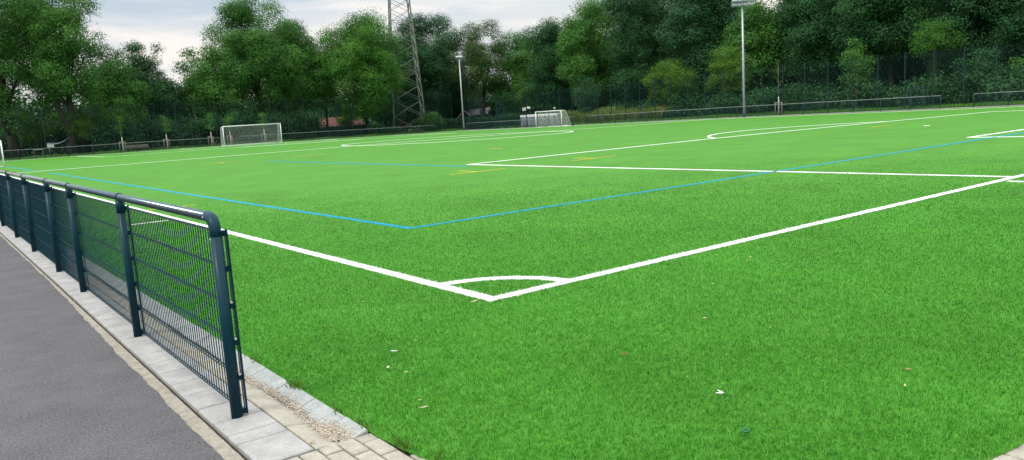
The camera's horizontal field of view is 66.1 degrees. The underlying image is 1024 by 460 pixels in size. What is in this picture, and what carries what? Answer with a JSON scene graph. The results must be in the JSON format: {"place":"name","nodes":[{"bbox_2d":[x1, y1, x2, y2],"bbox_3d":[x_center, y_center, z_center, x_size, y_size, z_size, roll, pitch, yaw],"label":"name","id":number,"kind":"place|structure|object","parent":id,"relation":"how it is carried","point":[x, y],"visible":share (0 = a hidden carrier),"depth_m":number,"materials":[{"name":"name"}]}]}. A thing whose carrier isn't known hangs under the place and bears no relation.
{"place":"outdoors","nodes":[
{"label":"outdoors","id":0,"kind":"place"},
{"bbox_2d":[0,236,224,459],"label":"footpath","id":1,"kind":"structure","parent":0,"point":[74,385],"depth_m":4.94,"materials":[{"name":"grey asphalt"}]},
{"bbox_2d":[0,221,339,459],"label":"pavement","id":2,"kind":"structure","parent":0,"point":[255,433],"depth_m":4.97,"materials":[{"name":"grey concrete"}]},
{"bbox_2d":[0,234,243,459],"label":"kerb haunch","id":3,"kind":"object","parent":2,"relation":"on","point":[208,435],"visible":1,"depth_m":4.84,"materials":[{"name":"beige concrete"}]},
{"bbox_2d":[0,170,248,418],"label":"railing","id":4,"kind":"object","parent":2,"relation":"on","point":[30,214],"visible":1,"depth_m":6.11,"materials":[{"name":"grey metal"}]},
{"bbox_2d":[0,124,559,160],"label":"verge grass","id":5,"kind":"structure","parent":0,"point":[178,147],"depth_m":105.12,"materials":[{"name":"green plant"}]},
{"bbox_2d":[1,0,781,143],"label":"sky","id":6,"kind":"structure","parent":0,"point":[176,24],"materials":[{"name":"white"}]},
{"bbox_2d":[374,435,411,456],"bbox_3d":[3.679,0.754,4.406,8.700,0.050,4.700,-10,10,-36],"label":"paving bed","id":7,"kind":"object","parent":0,"point":[406,453],"depth_m":3.85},
{"bbox_2d":[0,106,1023,459],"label":"pitch","id":8,"kind":"object","parent":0,"point":[356,164],"visible":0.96,"depth_m":9.66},
{"bbox_2d":[0,140,4,166],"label":"football goal","id":9,"kind":"object","parent":8,"relation":"on","point":[2,155],"visible":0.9,"depth_m":60.23,"materials":[{"name":"white paint"}]},
{"bbox_2d":[220,123,281,145],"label":"football goal","id":10,"kind":"object","parent":8,"relation":"on","point":[223,136],"visible":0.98,"depth_m":100.96,"materials":[{"name":"white paint"}]},
{"bbox_2d":[244,352,448,459],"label":"weeds","id":11,"kind":"object","parent":8,"relation":"on","point":[359,421],"visible":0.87,"depth_m":4.04,"materials":[{"name":"green plant"}]},
{"bbox_2d":[1,106,1023,301],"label":"white pitch markings","id":12,"kind":"object","parent":8,"relation":"on","point":[368,267],"visible":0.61,"depth_m":10.69,"materials":[{"name":"white paint"}]},
{"bbox_2d":[5,132,1023,228],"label":"blue pitch markings","id":13,"kind":"object","parent":8,"relation":"on","point":[397,226],"visible":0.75,"depth_m":16.95,"materials":[{"name":"blue paint"}]},
{"bbox_2d":[148,125,889,210],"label":"yellow pitch markings","id":14,"kind":"object","parent":8,"relation":"on","point":[450,174],"visible":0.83,"depth_m":25.16,"materials":[{"name":"yellow paint"}]},
{"bbox_2d":[57,139,1023,459],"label":"turf fibres","id":15,"kind":"object","parent":8,"relation":"on","point":[677,415],"visible":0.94,"depth_m":5.94,"materials":[{"name":"green plastic"}]},
{"bbox_2d":[535,110,573,127],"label":"football goal","id":16,"kind":"object","parent":8,"relation":"on","point":[561,117],"visible":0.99,"depth_m":100.95,"materials":[{"name":"white paint"}]},
{"bbox_2d":[741,428,749,432],"bbox_3d":[1.096,0.941,3.692,0.044,0.010,0.044,-10,10,-36],"label":"teal ring","id":17,"kind":"object","parent":8,"relation":"on","point":[745,430],"visible":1,"depth_m":3.69,"materials":[{"name":"plastic"}]},
{"bbox_2d":[7,105,1023,160],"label":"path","id":18,"kind":"structure","parent":0,"point":[694,119],"depth_m":79.71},
{"bbox_2d":[25,101,1006,434],"bbox_3d":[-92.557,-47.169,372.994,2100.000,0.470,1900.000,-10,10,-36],"label":"ground","id":19,"kind":"structure","parent":0,"point":[465,129],"depth_m":121.13,"materials":[{"name":"green plant"}]},
{"bbox_2d":[9,110,57,154],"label":"garden bush","id":20,"kind":"object","parent":19,"relation":"on","point":[34,134],"visible":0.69,"depth_m":97.39,"materials":[{"name":"green plant"}]},
{"bbox_2d":[0,0,78,158],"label":"broadleaf tree","id":21,"kind":"object","parent":19,"relation":"on","point":[7,92],"visible":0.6,"depth_m":93.72,"materials":[{"name":"green plant"}]},
{"bbox_2d":[1,0,111,153],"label":"broadleaf tree","id":22,"kind":"object","parent":19,"relation":"on","point":[67,24],"visible":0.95,"depth_m":94.35,"materials":[{"name":"green plant"}]},
{"bbox_2d":[47,139,66,152],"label":"canvas shelter","id":23,"kind":"object","parent":19,"relation":"on","point":[51,145],"visible":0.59,"depth_m":97.46,"materials":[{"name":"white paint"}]},
{"bbox_2d":[61,108,100,153],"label":"garden bush","id":24,"kind":"object","parent":19,"relation":"on","point":[83,129],"visible":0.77,"depth_m":97.80,"materials":[{"name":"green plant"}]},
{"bbox_2d":[85,28,125,77],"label":"broadleaf tree","id":25,"kind":"object","parent":19,"relation":"on","point":[108,55],"visible":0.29,"depth_m":110.82,"materials":[{"name":"green plant"}]},
{"bbox_2d":[0,137,220,159],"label":"pitch railing","id":26,"kind":"object","parent":19,"relation":"on","point":[108,147],"visible":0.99,"depth_m":93.82,"materials":[{"name":"grey metal"}]},
{"bbox_2d":[95,94,139,140],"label":"tree","id":27,"kind":"object","parent":19,"relation":"on","point":[116,112],"visible":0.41,"depth_m":100.28,"materials":[{"name":"green plant"}]},
{"bbox_2d":[114,115,124,151],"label":"young tree","id":28,"kind":"object","parent":19,"relation":"on","point":[118,119],"visible":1,"depth_m":95.91,"materials":[{"name":"green plant"}]},
{"bbox_2d":[88,54,156,148],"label":"broadleaf tree","id":29,"kind":"object","parent":19,"relation":"on","point":[132,94],"visible":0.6,"depth_m":102.28,"materials":[{"name":"green plant"}]},
{"bbox_2d":[124,145,136,150],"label":"bench","id":30,"kind":"object","parent":19,"relation":"on","point":[135,146],"visible":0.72,"depth_m":97.92,"materials":[{"name":"brown wood"}]},
{"bbox_2d":[117,40,167,123],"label":"broadleaf tree","id":31,"kind":"object","parent":19,"relation":"on","point":[144,69],"visible":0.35,"depth_m":108.69,"materials":[{"name":"green plant"}]},
{"bbox_2d":[149,41,168,88],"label":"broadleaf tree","id":32,"kind":"object","parent":19,"relation":"on","point":[161,73],"visible":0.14,"depth_m":116.29,"materials":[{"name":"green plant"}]},
{"bbox_2d":[0,107,325,158],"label":"undergrowth","id":33,"kind":"object","parent":19,"relation":"on","point":[147,133],"visible":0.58,"depth_m":104.73,"materials":[{"name":"green plant"}]},
{"bbox_2d":[160,115,171,149],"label":"young tree","id":34,"kind":"object","parent":19,"relation":"on","point":[166,128],"visible":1,"depth_m":99.15,"materials":[{"name":"green plant"}]},
{"bbox_2d":[137,76,197,141],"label":"broadleaf tree","id":35,"kind":"object","parent":19,"relation":"on","point":[169,94],"visible":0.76,"depth_m":108.28,"materials":[{"name":"green plant"}]},
{"bbox_2d":[170,46,215,140],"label":"broadleaf tree","id":36,"kind":"object","parent":19,"relation":"on","point":[183,68],"visible":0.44,"depth_m":110.10,"materials":[{"name":"green plant"}]},
{"bbox_2d":[71,264,337,451],"bbox_3d":[-13.595,-0.554,20.560,0.140,0.076,41.990,-10,10,-36],"label":"paving strip","id":37,"kind":"object","parent":19,"relation":"on","point":[277,411],"visible":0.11,"depth_m":4.50,"materials":[{"name":"beige stone"}]},
{"bbox_2d":[204,113,214,146],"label":"young tree","id":38,"kind":"object","parent":19,"relation":"on","point":[211,127],"visible":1,"depth_m":102.32,"materials":[{"name":"green plant"}]},
{"bbox_2d":[64,246,367,440],"bbox_3d":[-13.437,-0.574,20.590,0.133,0.087,41.850,-10,10,-36],"label":"kerb","id":39,"kind":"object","parent":19,"relation":"on","point":[258,372],"visible":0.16,"depth_m":4.87,"materials":[{"name":"grey concrete"}]},
{"bbox_2d":[137,297,362,442],"bbox_3d":[-3.169,0.748,7.045,0.252,0.036,7.829,-10,10,-36],"label":"gutter debris","id":40,"kind":"object","parent":39,"relation":"on","point":[333,437],"visible":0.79,"depth_m":4.26,"materials":[{"name":"beige gravel"}]},
{"bbox_2d":[184,42,253,142],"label":"broadleaf tree","id":41,"kind":"object","parent":19,"relation":"on","point":[211,85],"visible":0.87,"depth_m":108.53,"materials":[{"name":"green plant"}]},
{"bbox_2d":[0,93,452,158],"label":"ball fence","id":42,"kind":"object","parent":19,"relation":"on","point":[194,109],"visible":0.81,"depth_m":105.66,"materials":[{"name":"metal"}]},
{"bbox_2d":[181,132,193,146],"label":"gate","id":43,"kind":"structure","parent":42,"relation":"attached to","point":[186,138],"depth_m":103.00,"materials":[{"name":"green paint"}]},
{"bbox_2d":[222,115,233,142],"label":"young tree","id":44,"kind":"object","parent":19,"relation":"on","point":[226,122],"visible":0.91,"depth_m":103.70,"materials":[{"name":"green plant"}]},
{"bbox_2d":[199,0,314,126],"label":"broadleaf tree","id":45,"kind":"object","parent":19,"relation":"on","point":[252,46],"visible":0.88,"depth_m":112.33,"materials":[{"name":"green plant"}]},
{"bbox_2d":[257,112,268,142],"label":"young tree","id":46,"kind":"object","parent":19,"relation":"on","point":[264,120],"visible":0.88,"depth_m":106.46,"materials":[{"name":"green plant"}]},
{"bbox_2d":[259,17,334,137],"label":"broadleaf tree","id":47,"kind":"object","parent":19,"relation":"on","point":[296,90],"visible":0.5,"depth_m":116.19,"materials":[{"name":"green plant"}]},
{"bbox_2d":[0,73,603,155],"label":"woodland","id":48,"kind":"object","parent":19,"relation":"on","point":[490,103],"visible":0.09,"depth_m":140.44,"materials":[{"name":"green plant"}]},
{"bbox_2d":[290,53,338,126],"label":"broadleaf tree","id":49,"kind":"object","parent":19,"relation":"on","point":[316,95],"visible":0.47,"depth_m":117.38,"materials":[{"name":"green plant"}]},
{"bbox_2d":[309,38,341,126],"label":"broadleaf tree","id":50,"kind":"object","parent":19,"relation":"on","point":[326,79],"visible":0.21,"depth_m":119.33,"materials":[{"name":"green plant"}]},
{"bbox_2d":[239,125,434,143],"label":"pitch railing","id":51,"kind":"object","parent":19,"relation":"on","point":[337,133],"visible":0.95,"depth_m":111.57,"materials":[{"name":"grey metal"}]},
{"bbox_2d":[320,117,362,127],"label":"house","id":52,"kind":"structure","parent":19,"relation":"on","point":[331,120],"depth_m":172.67,"materials":[{"name":"red brick"}]},
{"bbox_2d":[313,123,372,137],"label":"hedge","id":53,"kind":"object","parent":19,"relation":"on","point":[332,127],"visible":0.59,"depth_m":119.76,"materials":[{"name":"green plant"}]},
{"bbox_2d":[337,110,357,125],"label":"garden bush","id":54,"kind":"object","parent":19,"relation":"on","point":[344,122],"visible":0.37,"depth_m":136.04,"materials":[{"name":"green plant"}]},
{"bbox_2d":[309,7,413,134],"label":"broadleaf tree","id":55,"kind":"object","parent":19,"relation":"on","point":[364,66],"visible":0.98,"depth_m":117.25,"materials":[{"name":"green plant"}]},
{"bbox_2d":[371,123,402,134],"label":"undergrowth","id":56,"kind":"object","parent":19,"relation":"on","point":[380,130],"visible":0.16,"depth_m":125.67,"materials":[{"name":"green plant"}]},
{"bbox_2d":[370,88,407,131],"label":"broadleaf tree","id":57,"kind":"object","parent":19,"relation":"on","point":[391,115],"visible":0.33,"depth_m":130.22,"materials":[{"name":"green plant"}]},
{"bbox_2d":[386,34,422,130],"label":"broadleaf tree","id":58,"kind":"object","parent":19,"relation":"on","point":[404,97],"visible":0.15,"depth_m":139.24,"materials":[{"name":"green plant"}]},
{"bbox_2d":[388,0,427,132],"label":"lattice tower","id":59,"kind":"structure","parent":19,"relation":"on","point":[413,37],"depth_m":128.34,"materials":[{"name":"grey metal"}]},
{"bbox_2d":[392,8,467,116],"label":"broadleaf tree","id":60,"kind":"object","parent":19,"relation":"on","point":[432,58],"visible":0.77,"depth_m":139.56,"materials":[{"name":"green plant"}]},
{"bbox_2d":[415,110,445,130],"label":"garden bush","id":61,"kind":"object","parent":19,"relation":"on","point":[432,119],"visible":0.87,"depth_m":127.45,"materials":[{"name":"green plant"}]},
{"bbox_2d":[432,60,481,118],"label":"broadleaf tree","id":62,"kind":"object","parent":19,"relation":"on","point":[455,103],"visible":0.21,"depth_m":148.18,"materials":[{"name":"green plant"}]},
{"bbox_2d":[456,56,464,129],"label":"floodlight mast","id":63,"kind":"object","parent":19,"relation":"on","point":[459,57],"visible":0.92,"depth_m":123.77,"materials":[{"name":"metal"}]},
{"bbox_2d":[441,107,490,127],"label":"pavilion","id":64,"kind":"structure","parent":19,"relation":"on","point":[467,114],"depth_m":149.02,"materials":[{"name":"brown wood"}]},
{"bbox_2d":[440,115,498,128],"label":"hedge","id":65,"kind":"object","parent":19,"relation":"on","point":[457,123],"visible":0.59,"depth_m":136.90,"materials":[{"name":"green plant"}]},
{"bbox_2d":[461,95,480,128],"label":"ball fence","id":66,"kind":"object","parent":19,"relation":"on","point":[472,112],"visible":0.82,"depth_m":125.43,"materials":[{"name":"metal"}]},
{"bbox_2d":[443,16,513,117],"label":"broadleaf tree","id":67,"kind":"object","parent":19,"relation":"on","point":[477,60],"visible":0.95,"depth_m":137.44,"materials":[{"name":"green plant"}]},
{"bbox_2d":[490,29,536,113],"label":"broadleaf tree","id":68,"kind":"object","parent":19,"relation":"on","point":[517,68],"visible":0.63,"depth_m":138.19,"materials":[{"name":"green plant"}]},
{"bbox_2d":[466,117,572,129],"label":"pitch railing","id":69,"kind":"object","parent":19,"relation":"on","point":[517,123],"visible":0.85,"depth_m":111.10,"materials":[{"name":"grey metal"}]},
{"bbox_2d":[520,115,526,126],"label":"ribbed wall element","id":70,"kind":"object","parent":19,"relation":"on","point":[523,118],"visible":0.7,"depth_m":117.38,"materials":[{"name":"grey plastic"}]},
{"bbox_2d":[514,76,533,114],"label":"tree","id":71,"kind":"object","parent":19,"relation":"on","point":[520,92],"visible":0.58,"depth_m":126.02,"materials":[{"name":"green plant"}]},
{"bbox_2d":[495,110,556,126],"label":"hedge","id":72,"kind":"object","parent":19,"relation":"on","point":[502,117],"visible":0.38,"depth_m":129.61,"materials":[{"name":"green plant"}]},
{"bbox_2d":[527,114,535,126],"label":"ribbed wall element","id":73,"kind":"object","parent":19,"relation":"on","point":[528,117],"visible":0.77,"depth_m":115.95,"materials":[{"name":"grey concrete"}]},
{"bbox_2d":[536,114,545,126],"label":"ribbed wall element","id":74,"kind":"object","parent":19,"relation":"on","point":[539,117],"visible":0.51,"depth_m":114.30,"materials":[{"name":"grey concrete"}]},
{"bbox_2d":[516,13,578,112],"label":"broadleaf tree","id":75,"kind":"object","parent":19,"relation":"on","point":[543,66],"visible":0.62,"depth_m":122.02,"materials":[{"name":"green plant"}]},
{"bbox_2d":[545,113,554,124],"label":"ribbed wall element","id":76,"kind":"object","parent":19,"relation":"on","point":[553,117],"visible":0.38,"depth_m":112.31,"materials":[{"name":"grey concrete"}]},
{"bbox_2d":[554,113,560,125],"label":"ribbed wall element","id":77,"kind":"object","parent":19,"relation":"on","point":[556,118],"visible":0.4,"depth_m":111.37,"materials":[{"name":"grey plastic"}]},
{"bbox_2d":[570,75,600,113],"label":"tree","id":78,"kind":"object","parent":19,"relation":"on","point":[586,93],"visible":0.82,"depth_m":108.12,"materials":[{"name":"green plant"}]},
{"bbox_2d":[553,0,627,111],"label":"broadleaf tree","id":79,"kind":"object","parent":19,"relation":"on","point":[580,43],"visible":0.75,"depth_m":115.06,"materials":[{"name":"green plant"}]},
{"bbox_2d":[598,0,682,105],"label":"broadleaf tree","id":80,"kind":"object","parent":19,"relation":"on","point":[638,45],"visible":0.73,"depth_m":108.74,"materials":[{"name":"green plant"}]},
{"bbox_2d":[639,57,699,103],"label":"spreading bush","id":81,"kind":"object","parent":19,"relation":"on","point":[675,74],"visible":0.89,"depth_m":97.43,"materials":[{"name":"green plant"}]},
{"bbox_2d":[650,0,746,100],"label":"broadleaf tree","id":82,"kind":"object","parent":19,"relation":"on","point":[694,25],"visible":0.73,"depth_m":101.13,"materials":[{"name":"green plant"}]},
{"bbox_2d":[700,44,752,97],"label":"tree","id":83,"kind":"object","parent":19,"relation":"on","point":[715,68],"visible":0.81,"depth_m":92.06,"materials":[{"name":"green plant"}]},
{"bbox_2d":[731,0,752,116],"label":"floodlight mast","id":84,"kind":"object","parent":19,"relation":"on","point":[739,4],"visible":0.98,"depth_m":81.19,"materials":[{"name":"metal"}]},
{"bbox_2d":[712,0,800,89],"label":"broadleaf tree","id":85,"kind":"object","parent":19,"relation":"on","point":[761,47],"visible":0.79,"depth_m":93.19,"materials":[{"name":"green plant"}]},
{"bbox_2d":[495,43,1023,127],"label":"ball fence","id":86,"kind":"object","parent":19,"relation":"on","point":[877,71],"visible":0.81,"depth_m":82.38,"materials":[{"name":"metal"}]},
{"bbox_2d":[479,97,498,128],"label":"gate","id":87,"kind":"structure","parent":86,"relation":"attached to","point":[496,109],"depth_m":121.84,"materials":[{"name":"metal"}]},
{"bbox_2d":[498,65,1023,117],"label":"undergrowth","id":88,"kind":"object","parent":19,"relation":"on","point":[863,92],"visible":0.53,"depth_m":79.63,"materials":[{"name":"green plant"}]},
{"bbox_2d":[504,0,1017,113],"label":"woodland","id":89,"kind":"object","parent":19,"relation":"on","point":[897,80],"visible":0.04,"depth_m":95.57,"materials":[{"name":"green plant"}]},
{"bbox_2d":[586,95,940,123],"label":"pitch railing","id":90,"kind":"object","parent":19,"relation":"on","point":[799,107],"visible":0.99,"depth_m":77.53,"materials":[{"name":"grey metal"}]},
{"bbox_2d":[774,65,782,114],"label":"young tree","id":91,"kind":"object","parent":19,"relation":"on","point":[778,90],"visible":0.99,"depth_m":80.03,"materials":[{"name":"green plant"}]},
{"bbox_2d":[764,0,860,98],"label":"broadleaf tree","id":92,"kind":"object","parent":19,"relation":"on","point":[809,23],"visible":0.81,"depth_m":87.23,"materials":[{"name":"green plant"}]},
{"bbox_2d":[833,38,880,106],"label":"tree","id":93,"kind":"object","parent":19,"relation":"on","point":[856,57],"visible":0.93,"depth_m":76.29,"materials":[{"name":"green plant"}]},
{"bbox_2d":[823,0,936,107],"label":"broadleaf tree","id":94,"kind":"object","parent":19,"relation":"on","point":[878,26],"visible":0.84,"depth_m":81.99,"materials":[{"name":"green plant"}]},
{"bbox_2d":[910,86,925,107],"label":"gate","id":95,"kind":"structure","parent":19,"relation":"on","point":[924,90],"depth_m":69.84,"materials":[{"name":"grey metal"}]},
{"bbox_2d":[906,18,971,104],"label":"tree","id":96,"kind":"object","parent":19,"relation":"on","point":[939,39],"visible":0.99,"depth_m":73.23,"materials":[{"name":"green plant"}]},
{"bbox_2d":[903,0,1017,87],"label":"broadleaf tree","id":97,"kind":"object","parent":19,"relation":"on","point":[963,13],"visible":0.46,"depth_m":74.49,"materials":[{"name":"green plant"}]},
{"bbox_2d":[947,44,1012,102],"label":"tree","id":98,"kind":"object","parent":19,"relation":"on","point":[983,65],"visible":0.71,"depth_m":69.91,"materials":[{"name":"green plant"}]},
{"bbox_2d":[972,0,1023,72],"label":"broadleaf tree","id":99,"kind":"object","parent":19,"relation":"on","point":[1010,30],"visible":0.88,"depth_m":71.72,"materials":[{"name":"green plant"}]},
{"bbox_2d":[973,91,1023,107],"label":"pitch railing","id":100,"kind":"object","parent":19,"relation":"on","point":[997,97],"visible":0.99,"depth_m":61.67,"materials":[{"name":"grey metal"}]},
{"bbox_2d":[1001,54,1023,96],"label":"tree","id":101,"kind":"object","parent":19,"relation":"on","point":[1020,62],"visible":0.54,"depth_m":67.65,"materials":[{"name":"green plant"}]},
{"bbox_2d":[556,103,683,125],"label":"tall grass","id":102,"kind":"structure","parent":0,"point":[578,115],"depth_m":102.78,"materials":[{"name":"green plant"}]},
{"bbox_2d":[288,433,1023,459],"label":"block paving","id":103,"kind":"structure","parent":0,"point":[370,446],"depth_m":3.79,"materials":[{"name":"beige concrete"}]},
{"bbox_2d":[565,100,1023,124],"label":"verge grass","id":104,"kind":"structure","parent":0,"point":[976,104],"depth_m":76.43,"materials":[{"name":"green plant"}]}
]}

